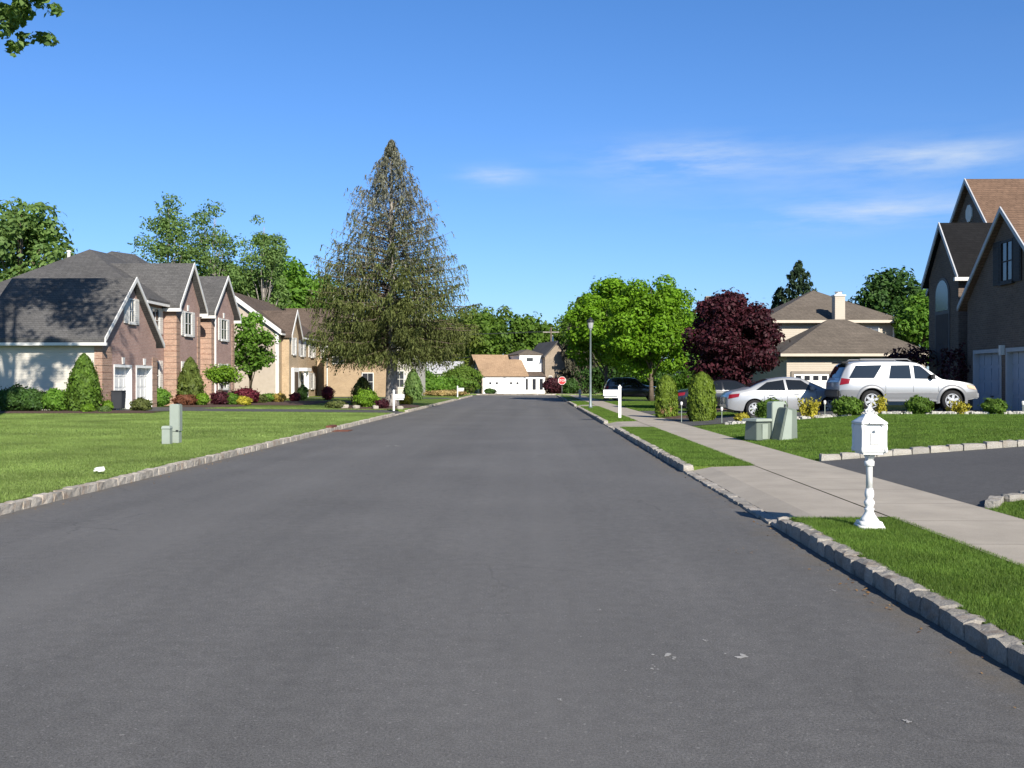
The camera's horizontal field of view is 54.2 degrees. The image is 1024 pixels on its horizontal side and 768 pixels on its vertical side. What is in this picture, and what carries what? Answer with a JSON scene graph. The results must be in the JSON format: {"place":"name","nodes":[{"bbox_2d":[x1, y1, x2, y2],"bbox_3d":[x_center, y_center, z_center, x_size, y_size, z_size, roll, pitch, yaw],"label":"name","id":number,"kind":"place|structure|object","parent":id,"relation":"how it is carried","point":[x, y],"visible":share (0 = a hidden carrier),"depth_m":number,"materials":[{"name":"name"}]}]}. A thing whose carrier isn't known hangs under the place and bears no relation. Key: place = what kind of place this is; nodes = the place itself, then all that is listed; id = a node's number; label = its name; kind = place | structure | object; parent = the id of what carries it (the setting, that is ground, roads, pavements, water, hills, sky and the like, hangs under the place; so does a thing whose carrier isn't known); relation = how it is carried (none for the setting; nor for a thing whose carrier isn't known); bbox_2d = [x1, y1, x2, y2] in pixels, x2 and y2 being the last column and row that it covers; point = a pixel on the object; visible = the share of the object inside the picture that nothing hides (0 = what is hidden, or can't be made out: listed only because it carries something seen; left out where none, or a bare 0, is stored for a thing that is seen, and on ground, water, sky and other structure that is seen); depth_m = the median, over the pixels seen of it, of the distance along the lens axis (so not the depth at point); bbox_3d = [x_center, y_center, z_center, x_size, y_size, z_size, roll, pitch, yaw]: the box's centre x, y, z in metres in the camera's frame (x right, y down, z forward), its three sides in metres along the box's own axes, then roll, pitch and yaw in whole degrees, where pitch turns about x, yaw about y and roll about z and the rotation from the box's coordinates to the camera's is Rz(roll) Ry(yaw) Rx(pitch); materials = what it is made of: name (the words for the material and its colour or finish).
{"place":"outdoors","nodes":[
{"label":"outdoors","id":0,"kind":"place"},
{"bbox_2d":[119,409,377,411],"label":"driveway","id":1,"kind":"structure","parent":0,"point":[289,410],"depth_m":49.23,"materials":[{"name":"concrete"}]},
{"bbox_2d":[111,390,125,409],"bbox_3d":[-19.188,0.787,48.746,0.595,0.938,0.578,0,0,1],"label":"wheelie bin","id":2,"kind":"object","parent":1,"relation":"on","point":[118,398],"visible":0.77,"depth_m":48.51,"materials":[{"name":"plastic"}]},
{"bbox_2d":[0,396,1023,767],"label":"road","id":3,"kind":"structure","parent":0,"point":[504,582],"depth_m":6.55,"materials":[{"name":"asphalt"}]},
{"bbox_2d":[0,387,1023,644],"bbox_3d":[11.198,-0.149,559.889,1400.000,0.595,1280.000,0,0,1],"label":"ground","id":4,"kind":"structure","parent":0,"point":[426,399],"depth_m":23.38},
{"bbox_2d":[0,0,64,57],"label":"shade tree","id":5,"kind":"object","parent":4,"relation":"on","point":[14,15],"visible":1,"depth_m":31.03,"materials":[{"name":"green plant"}]},
{"bbox_2d":[0,196,77,281],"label":"backyard tree","id":6,"kind":"object","parent":4,"relation":"on","point":[38,235],"visible":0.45,"depth_m":76.17,"materials":[{"name":"green plant"}]},
{"bbox_2d":[0,410,158,412],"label":"mulch bed","id":7,"kind":"object","parent":4,"relation":"on","point":[96,411],"visible":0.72,"depth_m":44.80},
{"bbox_2d":[0,382,30,410],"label":"hedge shrub","id":8,"kind":"object","parent":7,"relation":"on","point":[9,399],"visible":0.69,"depth_m":45.43,"materials":[{"name":"green plant"}]},
{"bbox_2d":[15,387,46,410],"bbox_3d":[-22.059,0.750,45.910,1.579,1.212,1.632,0,0,23],"label":"hedge shrub","id":9,"kind":"object","parent":7,"relation":"on","point":[32,401],"visible":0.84,"depth_m":45.51,"materials":[{"name":"green plant"}]},
{"bbox_2d":[40,388,68,410],"bbox_3d":[-20.984,0.708,45.992,1.445,1.283,1.428,0,0,20],"label":"bright shrub","id":10,"kind":"object","parent":7,"relation":"on","point":[52,399],"visible":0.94,"depth_m":45.62,"materials":[{"name":"green plant"}]},
{"bbox_2d":[61,353,107,410],"bbox_3d":[-19.722,-0.041,46.249,1.974,2.851,1.847,0,0,1],"label":"conical evergreen","id":11,"kind":"object","parent":7,"relation":"on","point":[83,386],"visible":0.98,"depth_m":45.75,"materials":[{"name":"green plant"}]},
{"bbox_2d":[127,397,152,410],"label":"shrub","id":12,"kind":"object","parent":7,"relation":"on","point":[141,404],"visible":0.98,"depth_m":46.28,"materials":[{"name":"green plant"}]},
{"bbox_2d":[0,249,241,409],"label":"brick house","id":13,"kind":"structure","parent":4,"relation":"on","point":[134,326],"depth_m":51.65,"materials":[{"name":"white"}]},
{"bbox_2d":[115,367,126,409],"bbox_3d":[-19.856,0.209,50.358,0.082,2.210,2.200,0,0,1],"label":"garage door","id":14,"kind":"structure","parent":13,"relation":"in","point":[120,373],"depth_m":50.73,"materials":[{"name":"metal"}]},
{"bbox_2d":[137,368,146,398],"bbox_3d":[-19.801,0.202,53.107,0.082,2.210,2.200,0,0,1],"label":"garage door","id":15,"kind":"structure","parent":13,"relation":"in","point":[141,372],"depth_m":53.46,"materials":[{"name":"metal"}]},
{"bbox_2d":[0,435,281,501],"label":"lawn grass","id":16,"kind":"structure","parent":4,"relation":"on","point":[71,448],"depth_m":19.78,"materials":[{"name":"plant"}]},
{"bbox_2d":[127,191,198,263],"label":"backyard tree","id":17,"kind":"object","parent":4,"relation":"on","point":[168,229],"visible":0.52,"depth_m":91.81,"materials":[{"name":"green plant"}]},
{"bbox_2d":[156,386,172,406],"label":"round shrub","id":18,"kind":"object","parent":4,"relation":"on","point":[164,396],"visible":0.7,"depth_m":55.74,"materials":[{"name":"green plant"}]},
{"bbox_2d":[161,426,172,443],"bbox_3d":[-8.060,1.193,23.369,0.214,0.430,0.214,0,0,1],"label":"cable pedestal","id":19,"kind":"object","parent":4,"relation":"on","point":[166,434],"visible":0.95,"depth_m":23.27,"materials":[{"name":"green metal"}]},
{"bbox_2d":[170,404,181,442],"bbox_3d":[-7.987,0.942,23.762,0.236,0.930,0.246,0,0,1],"label":"cable pedestal","id":20,"kind":"object","parent":4,"relation":"on","point":[176,417],"visible":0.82,"depth_m":23.66,"materials":[{"name":"green metal"}]},
{"bbox_2d":[0,411,391,437],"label":"lawn grass","id":21,"kind":"structure","parent":4,"relation":"on","point":[48,419],"depth_m":34.36,"materials":[{"name":"plant"}]},
{"bbox_2d":[167,405,246,406],"bbox_3d":[-17.328,1.225,56.782,4.200,0.051,3.722,0,0,1],"label":"mulch bed","id":22,"kind":"object","parent":4,"relation":"on","point":[211,405],"visible":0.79,"depth_m":55.91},
{"bbox_2d":[170,394,197,404],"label":"rusty shrub","id":23,"kind":"object","parent":22,"relation":"on","point":[186,399],"visible":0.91,"depth_m":56.52,"materials":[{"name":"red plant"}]},
{"bbox_2d":[176,357,205,404],"bbox_3d":[-18.712,-0.127,58.268,1.799,2.978,1.909,0,0,-23],"label":"conical evergreen","id":24,"kind":"object","parent":22,"relation":"on","point":[190,381],"visible":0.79,"depth_m":57.78,"materials":[{"name":"green plant"}]},
{"bbox_2d":[209,390,229,404],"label":"maroon shrub","id":25,"kind":"object","parent":22,"relation":"on","point":[218,398],"visible":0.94,"depth_m":58.02,"materials":[{"name":"red plant"}]},
{"bbox_2d":[176,198,250,295],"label":"backyard tree","id":26,"kind":"object","parent":4,"relation":"on","point":[213,265],"visible":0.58,"depth_m":94.75,"materials":[{"name":"green plant"}]},
{"bbox_2d":[200,261,286,304],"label":"backyard tree","id":27,"kind":"object","parent":4,"relation":"on","point":[274,287],"visible":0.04,"depth_m":103.57,"materials":[{"name":"green plant"}]},
{"bbox_2d":[234,311,280,388],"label":"side yard tree","id":28,"kind":"object","parent":4,"relation":"on","point":[251,356],"visible":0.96,"depth_m":71.83,"materials":[{"name":"green plant"}]},
{"bbox_2d":[230,214,295,308],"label":"backyard tree","id":29,"kind":"object","parent":4,"relation":"on","point":[273,255],"visible":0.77,"depth_m":96.95,"materials":[{"name":"green plant"}]},
{"bbox_2d":[207,402,318,404],"bbox_3d":[-15.746,1.219,62.831,7.083,0.071,8.090,0,0,1],"label":"mulch bed","id":30,"kind":"object","parent":4,"relation":"on","point":[289,403],"visible":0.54,"depth_m":61.38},
{"bbox_2d":[202,362,245,391],"bbox_3d":[-17.400,-0.021,59.860,2.299,2.549,2.654,0,0,-40],"label":"mushroom tree","id":31,"kind":"object","parent":30,"relation":"on","point":[223,375],"visible":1,"depth_m":59.34,"materials":[{"name":"green plant"}]},
{"bbox_2d":[228,386,260,402],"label":"maroon shrub","id":32,"kind":"object","parent":30,"relation":"on","point":[249,393],"visible":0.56,"depth_m":61.89,"materials":[{"name":"red plant"}]},
{"bbox_2d":[0,394,555,514],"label":"kerb","id":33,"kind":"structure","parent":4,"relation":"on","point":[11,506],"depth_m":17.12,"materials":[{"name":"stone"}]},
{"bbox_2d":[234,292,356,397],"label":"tan house","id":34,"kind":"structure","parent":4,"relation":"on","point":[291,369],"depth_m":84.58,"materials":[{"name":"paint"}]},
{"bbox_2d":[291,368,298,393],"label":"front door","id":35,"kind":"structure","parent":34,"relation":"in","point":[294,371],"depth_m":84.64,"materials":[{"name":"white paint"}]},
{"bbox_2d":[267,253,334,307],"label":"backyard tree","id":36,"kind":"object","parent":4,"relation":"on","point":[300,283],"visible":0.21,"depth_m":110.09,"materials":[{"name":"green plant"}]},
{"bbox_2d":[209,407,409,409],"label":"lawn grass","id":37,"kind":"structure","parent":4,"relation":"on","point":[297,408],"depth_m":52.00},
{"bbox_2d":[320,336,424,396],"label":"ochre house","id":38,"kind":"structure","parent":4,"relation":"on","point":[341,384],"depth_m":92.33,"materials":[{"name":"paint"}]},
{"bbox_2d":[337,404,419,409],"bbox_3d":[-7.585,1.278,57.230,4.441,0.081,11.137,0,0,1],"label":"mulch bed","id":39,"kind":"object","parent":4,"relation":"on","point":[405,406],"visible":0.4,"depth_m":55.38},
{"bbox_2d":[348,376,372,404],"bbox_3d":[-8.975,0.438,60.194,1.684,1.856,1.822,0,0,-45],"label":"olive shrub","id":40,"kind":"object","parent":39,"relation":"on","point":[362,382],"visible":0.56,"depth_m":59.89,"materials":[{"name":"green plant"}]},
{"bbox_2d":[352,388,380,406],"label":"lime shrub","id":41,"kind":"object","parent":39,"relation":"on","point":[364,398],"visible":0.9,"depth_m":54.74,"materials":[{"name":"green plant"}]},
{"bbox_2d":[303,139,483,405],"bbox_3d":[-6.979,-6.451,58.197,10.807,15.664,10.466,0,0,1],"label":"spruce","id":42,"kind":"object","parent":4,"relation":"on","point":[378,337],"visible":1,"depth_m":56.84,"materials":[{"name":"green plant"}]},
{"bbox_2d":[402,369,424,399],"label":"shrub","id":43,"kind":"object","parent":4,"relation":"on","point":[413,386],"visible":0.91,"depth_m":77.71,"materials":[{"name":"green plant"}]},
{"bbox_2d":[425,374,469,394],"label":"hedge","id":44,"kind":"object","parent":4,"relation":"on","point":[436,382],"visible":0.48,"depth_m":103.47,"materials":[{"name":"green plant"}]},
{"bbox_2d":[423,389,471,395],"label":"bush","id":45,"kind":"object","parent":4,"relation":"on","point":[448,392],"visible":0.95,"depth_m":99.86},
{"bbox_2d":[438,361,482,393],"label":"bush","id":46,"kind":"object","parent":4,"relation":"on","point":[459,373],"visible":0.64,"depth_m":116.70,"materials":[{"name":"green plant"}]},
{"bbox_2d":[468,336,566,393],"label":"corner house","id":47,"kind":"structure","parent":4,"relation":"on","point":[522,371],"depth_m":122.11,"materials":[{"name":"white paint"}]},
{"bbox_2d":[485,377,502,393],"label":"garage door","id":48,"kind":"structure","parent":47,"relation":"in","point":[498,387],"depth_m":119.19,"materials":[{"name":"white paint"}]},
{"bbox_2d":[506,377,523,393],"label":"garage door","id":49,"kind":"structure","parent":47,"relation":"in","point":[513,388],"depth_m":119.80,"materials":[{"name":"white paint"}]},
{"bbox_2d":[364,304,677,372],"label":"woods","id":50,"kind":"object","parent":4,"relation":"on","point":[495,343],"visible":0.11,"depth_m":159.89,"materials":[{"name":"green plant"}]},
{"bbox_2d":[539,376,562,393],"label":"bush","id":51,"kind":"object","parent":4,"relation":"on","point":[552,385],"visible":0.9,"depth_m":117.11,"materials":[{"name":"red plant"}]},
{"bbox_2d":[561,378,579,393],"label":"bush","id":52,"kind":"object","parent":4,"relation":"on","point":[573,388],"visible":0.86,"depth_m":117.23,"materials":[{"name":"green plant"}]},
{"bbox_2d":[558,296,602,393],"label":"grey spruce","id":53,"kind":"object","parent":4,"relation":"on","point":[570,366],"visible":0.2,"depth_m":120.03,"materials":[{"name":"green plant"}]},
{"bbox_2d":[587,317,593,407],"bbox_3d":[4.295,-1.173,54.722,0.440,5.020,0.440,0,0,1],"label":"street lamp","id":54,"kind":"object","parent":4,"relation":"on","point":[590,321],"visible":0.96,"depth_m":54.67,"materials":[{"name":"metal"}]},
{"bbox_2d":[571,401,635,420],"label":"verge grass","id":55,"kind":"structure","parent":4,"relation":"on","point":[605,414],"depth_m":45.83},
{"bbox_2d":[561,273,646,398],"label":"maple","id":56,"kind":"object","parent":4,"relation":"on","point":[588,305],"visible":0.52,"depth_m":80.48,"materials":[{"name":"green plant"}]},
{"bbox_2d":[603,385,620,417],"bbox_3d":[4.028,0.702,40.120,0.730,1.350,0.240,0,0,1],"label":"post mailbox","id":57,"kind":"object","parent":4,"relation":"on","point":[611,393],"visible":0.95,"depth_m":40.07,"materials":[{"name":"white paint"}]},
{"bbox_2d":[567,362,685,395],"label":"hedge","id":58,"kind":"object","parent":4,"relation":"on","point":[597,381],"visible":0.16,"depth_m":96.15,"materials":[{"name":"green plant"}]},
{"bbox_2d":[600,274,701,400],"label":"maple","id":59,"kind":"object","parent":4,"relation":"on","point":[654,340],"visible":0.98,"depth_m":70.45,"materials":[{"name":"green plant"}]},
{"bbox_2d":[604,401,738,417],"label":"lawn grass","id":60,"kind":"structure","parent":4,"relation":"on","point":[642,405],"depth_m":57.11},
{"bbox_2d":[665,415,687,418],"bbox_3d":[6.756,1.315,40.182,1.368,0.098,1.893,0,0,1],"label":"mulch bed","id":61,"kind":"object","parent":4,"relation":"on","point":[679,416],"visible":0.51,"depth_m":39.62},
{"bbox_2d":[654,374,678,417],"bbox_3d":[6.276,0.518,40.476,1.097,1.842,1.060,0,0,-15],"label":"arborvitae","id":62,"kind":"object","parent":61,"relation":"on","point":[666,403],"visible":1,"depth_m":40.15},
{"bbox_2d":[673,363,722,389],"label":"hedge","id":63,"kind":"object","parent":4,"relation":"on","point":[682,381],"visible":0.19,"depth_m":79.30,"materials":[{"name":"green plant"}]},
{"bbox_2d":[686,371,717,420],"bbox_3d":[6.849,0.463,36.052,1.209,1.870,1.223,0,0,1],"label":"arborvitae","id":64,"kind":"object","parent":4,"relation":"on","point":[702,402],"visible":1,"depth_m":35.71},
{"bbox_2d":[680,287,789,384],"bbox_3d":[11.157,-1.770,50.351,5.307,6.132,5.222,0,0,1],"label":"purple plum","id":65,"kind":"object","parent":4,"relation":"on","point":[731,335],"visible":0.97,"depth_m":49.02,"materials":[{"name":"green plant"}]},
{"bbox_2d":[742,418,772,440],"bbox_3d":[6.106,1.118,24.786,0.613,0.530,0.533,0,0,-29],"label":"utility box","id":66,"kind":"object","parent":4,"relation":"on","point":[756,429],"visible":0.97,"depth_m":24.60,"materials":[{"name":"green metal"}]},
{"bbox_2d":[751,397,787,417],"bbox_3d":[8.430,0.823,32.621,1.192,0.850,1.268,0,0,1],"label":"round shrub","id":67,"kind":"object","parent":4,"relation":"on","point":[760,410],"visible":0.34,"depth_m":32.47,"materials":[{"name":"green plant"}]},
{"bbox_2d":[767,401,796,439],"bbox_3d":[6.635,0.908,24.620,0.489,0.950,0.746,0,0,-13],"label":"utility cabinet","id":68,"kind":"object","parent":4,"relation":"on","point":[781,415],"visible":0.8,"depth_m":24.33,"materials":[{"name":"green metal"}]},
{"bbox_2d":[693,466,886,517],"bbox_3d":[3.630,1.483,14.209,1.070,0.090,6.610,0,0,1],"label":"driveway apron","id":69,"kind":"object","parent":4,"relation":"on","point":[776,496],"visible":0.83,"depth_m":13.31,"materials":[{"name":"concrete"}]},
{"bbox_2d":[557,395,1023,676],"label":"kerb","id":70,"kind":"structure","parent":4,"relation":"on","point":[993,641],"depth_m":7.48,"materials":[{"name":"stone"}]},
{"bbox_2d":[775,260,817,307],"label":"backyard fir","id":71,"kind":"object","parent":4,"relation":"on","point":[802,287],"visible":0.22,"depth_m":91.17,"materials":[{"name":"green plant"}]},
{"bbox_2d":[796,396,821,417],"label":"yellow shrub","id":72,"kind":"object","parent":4,"relation":"on","point":[812,409],"visible":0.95,"depth_m":32.51,"materials":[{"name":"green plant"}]},
{"bbox_2d":[750,290,924,404],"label":"cream house","id":73,"kind":"structure","parent":4,"relation":"on","point":[822,332],"depth_m":61.93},
{"bbox_2d":[794,374,828,388],"bbox_3d":[17.845,0.344,59.605,2.060,1.890,0.082,0,0,1],"label":"garage door","id":74,"kind":"structure","parent":73,"relation":"in","point":[820,380],"depth_m":59.57,"materials":[{"name":"white paint"}]},
{"bbox_2d":[827,395,863,415],"bbox_3d":[10.898,0.653,32.397,1.178,0.828,1.231,0,0,1],"label":"round shrub","id":75,"kind":"object","parent":4,"relation":"on","point":[845,405],"visible":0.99,"depth_m":32.11,"materials":[{"name":"green plant"}]},
{"bbox_2d":[697,413,1023,460],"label":"lawn grass","id":76,"kind":"structure","parent":4,"relation":"on","point":[1010,423],"depth_m":24.09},
{"bbox_2d":[851,404,887,529],"bbox_3d":[3.620,0.832,10.117,0.268,1.251,0.366,0,0,1],"label":"ornate mailbox","id":77,"kind":"object","parent":4,"relation":"on","point":[869,434],"visible":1,"depth_m":10.04,"materials":[{"name":"white paint"}]},
{"bbox_2d":[865,428,884,448],"bbox_3d":[3.617,0.546,9.957,0.195,0.213,0.048,0,0,1],"label":"door","id":78,"kind":"structure","parent":77,"relation":"in","point":[874,437],"depth_m":9.97,"materials":[{"name":"white paint"}]},
{"bbox_2d":[725,411,1023,424],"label":"white pebbles","id":79,"kind":"object","parent":4,"relation":"on","point":[884,412],"visible":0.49,"depth_m":32.21,"materials":[{"name":"stone"}]},
{"bbox_2d":[848,265,925,336],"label":"backyard tree","id":80,"kind":"object","parent":4,"relation":"on","point":[887,291],"visible":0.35,"depth_m":82.18,"materials":[{"name":"green plant"}]},
{"bbox_2d":[891,288,928,367],"bbox_3d":[26.878,-2.541,65.604,4.345,7.576,4.516,0,0,1],"label":"backyard tree","id":81,"kind":"object","parent":4,"relation":"on","point":[913,321],"visible":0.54,"depth_m":64.80,"materials":[{"name":"green plant"}]},
{"bbox_2d":[883,342,939,409],"bbox_3d":[16.966,-0.309,42.653,2.376,2.956,2.623,0,0,1],"label":"weeping shrub","id":82,"kind":"object","parent":4,"relation":"on","point":[909,355],"visible":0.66,"depth_m":42.33,"materials":[{"name":"red plant"}]},
{"bbox_2d":[902,394,936,413],"bbox_3d":[13.219,0.665,32.312,1.051,0.692,0.999,0,0,1],"label":"round shrub","id":83,"kind":"object","parent":4,"relation":"on","point":[916,404],"visible":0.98,"depth_m":32.11,"materials":[{"name":"green plant"}]},
{"bbox_2d":[819,439,1023,508],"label":"driveway kerb","id":84,"kind":"structure","parent":4,"relation":"on","point":[993,501],"depth_m":18.48,"materials":[{"name":"stone"}]},
{"bbox_2d":[935,342,970,409],"bbox_3d":[17.344,-0.214,39.479,1.594,2.862,1.494,0,0,1],"label":"twiggy shrub","id":85,"kind":"object","parent":4,"relation":"on","point":[952,357],"visible":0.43,"depth_m":39.30,"materials":[{"name":"black plant"}]},
{"bbox_2d":[945,399,971,413],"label":"yellow shrub","id":86,"kind":"object","parent":4,"relation":"on","point":[960,407],"visible":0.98,"depth_m":32.24,"materials":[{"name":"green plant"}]},
{"bbox_2d":[953,497,987,507],"bbox_3d":[6.369,1.379,12.039,1.745,0.128,0.880,0,0,1],"label":"driveway flare","id":87,"kind":"object","parent":4,"relation":"on","point":[979,502],"visible":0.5,"depth_m":12.24,"materials":[{"name":"concrete"}]},
{"bbox_2d":[921,178,1023,410],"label":"shaded brick house","id":88,"kind":"structure","parent":4,"relation":"on","point":[972,283],"depth_m":38.45,"materials":[{"name":"brick"}]},
{"bbox_2d":[935,278,949,379],"bbox_3d":[18.012,-2.076,41.868,0.052,4.725,1.450,0,0,1],"label":"arched window","id":89,"kind":"structure","parent":88,"relation":"in","point":[942,293],"depth_m":41.78,"materials":[{"name":"grey"}]},
{"bbox_2d":[979,353,999,409],"bbox_3d":[17.955,-0.111,37.348,0.110,2.180,2.300,0,0,1],"label":"garage door","id":90,"kind":"structure","parent":88,"relation":"in","point":[989,370],"depth_m":37.55,"materials":[{"name":"wood"}]},
{"bbox_2d":[997,238,1014,285],"bbox_3d":[17.657,-4.352,35.742,0.117,1.590,1.070,0,0,1],"label":"window","id":91,"kind":"structure","parent":88,"relation":"in","point":[1006,246],"depth_m":35.74,"materials":[{"name":"blue"}]},
{"bbox_2d":[1012,351,1023,410],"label":"garage door","id":92,"kind":"structure","parent":88,"relation":"in","point":[1018,357],"depth_m":35.36,"materials":[{"name":"metal"}]},
{"bbox_2d":[977,397,1007,413],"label":"round shrub","id":93,"kind":"object","parent":4,"relation":"on","point":[994,405],"visible":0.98,"depth_m":32.06,"materials":[{"name":"green plant"}]},
{"bbox_2d":[986,498,1023,518],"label":"lawn grass","id":94,"kind":"structure","parent":4,"relation":"on","point":[1013,506],"depth_m":11.43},
{"bbox_2d":[0,0,1023,369],"label":"sky","id":95,"kind":"structure","parent":0,"point":[711,146],"materials":[{"name":"blue"}]},
{"bbox_2d":[601,399,654,400],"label":"driveway","id":96,"kind":"structure","parent":0,"point":[626,400],"depth_m":75.62,"materials":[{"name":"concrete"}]},
{"bbox_2d":[604,378,655,400],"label":"dark suv","id":97,"kind":"object","parent":96,"relation":"on","point":[632,387],"visible":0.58,"depth_m":75.11,"materials":[{"name":"black paint"}]},
{"bbox_2d":[640,410,726,413],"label":"driveway","id":98,"kind":"structure","parent":0,"point":[650,412],"depth_m":47.21,"materials":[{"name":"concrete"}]},
{"bbox_2d":[678,379,745,407],"bbox_3d":[9.941,0.521,46.812,4.855,1.489,2.077,-1,0,1],"label":"dark sedan","id":99,"kind":"object","parent":98,"relation":"on","point":[721,386],"visible":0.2,"depth_m":46.04,"materials":[{"name":"black paint"}]},
{"bbox_2d":[620,426,754,465],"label":"verge grass","id":100,"kind":"structure","parent":0,"point":[684,449],"depth_m":21.59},
{"bbox_2d":[570,395,1023,565],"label":"sidewalk","id":101,"kind":"structure","parent":0,"point":[1000,534],"depth_m":13.01,"materials":[{"name":"concrete"}]},
{"bbox_2d":[665,410,1012,425],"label":"driveway","id":102,"kind":"structure","parent":0,"point":[716,420],"depth_m":35.54,"materials":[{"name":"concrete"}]},
{"bbox_2d":[720,377,832,415],"bbox_3d":[10.482,0.470,38.199,4.855,1.489,2.077,-2,0,1],"label":"silver sedan","id":103,"kind":"object","parent":102,"relation":"on","point":[748,397],"visible":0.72,"depth_m":37.37,"materials":[{"name":"paint"}]},
{"bbox_2d":[824,359,978,410],"bbox_3d":[13.867,0.025,35.730,4.929,1.834,2.086,0,0,1],"label":"suv","id":104,"kind":"object","parent":102,"relation":"on","point":[866,381],"visible":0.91,"depth_m":34.87,"materials":[{"name":"silver metal"}]},
{"bbox_2d":[790,515,1023,640],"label":"verge grass","id":105,"kind":"structure","parent":0,"point":[920,539],"depth_m":8.07,"materials":[{"name":"plant"}]},
{"bbox_2d":[818,446,1023,499],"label":"driveway","id":106,"kind":"structure","parent":0,"point":[954,475],"depth_m":15.54,"materials":[{"name":"asphalt"}]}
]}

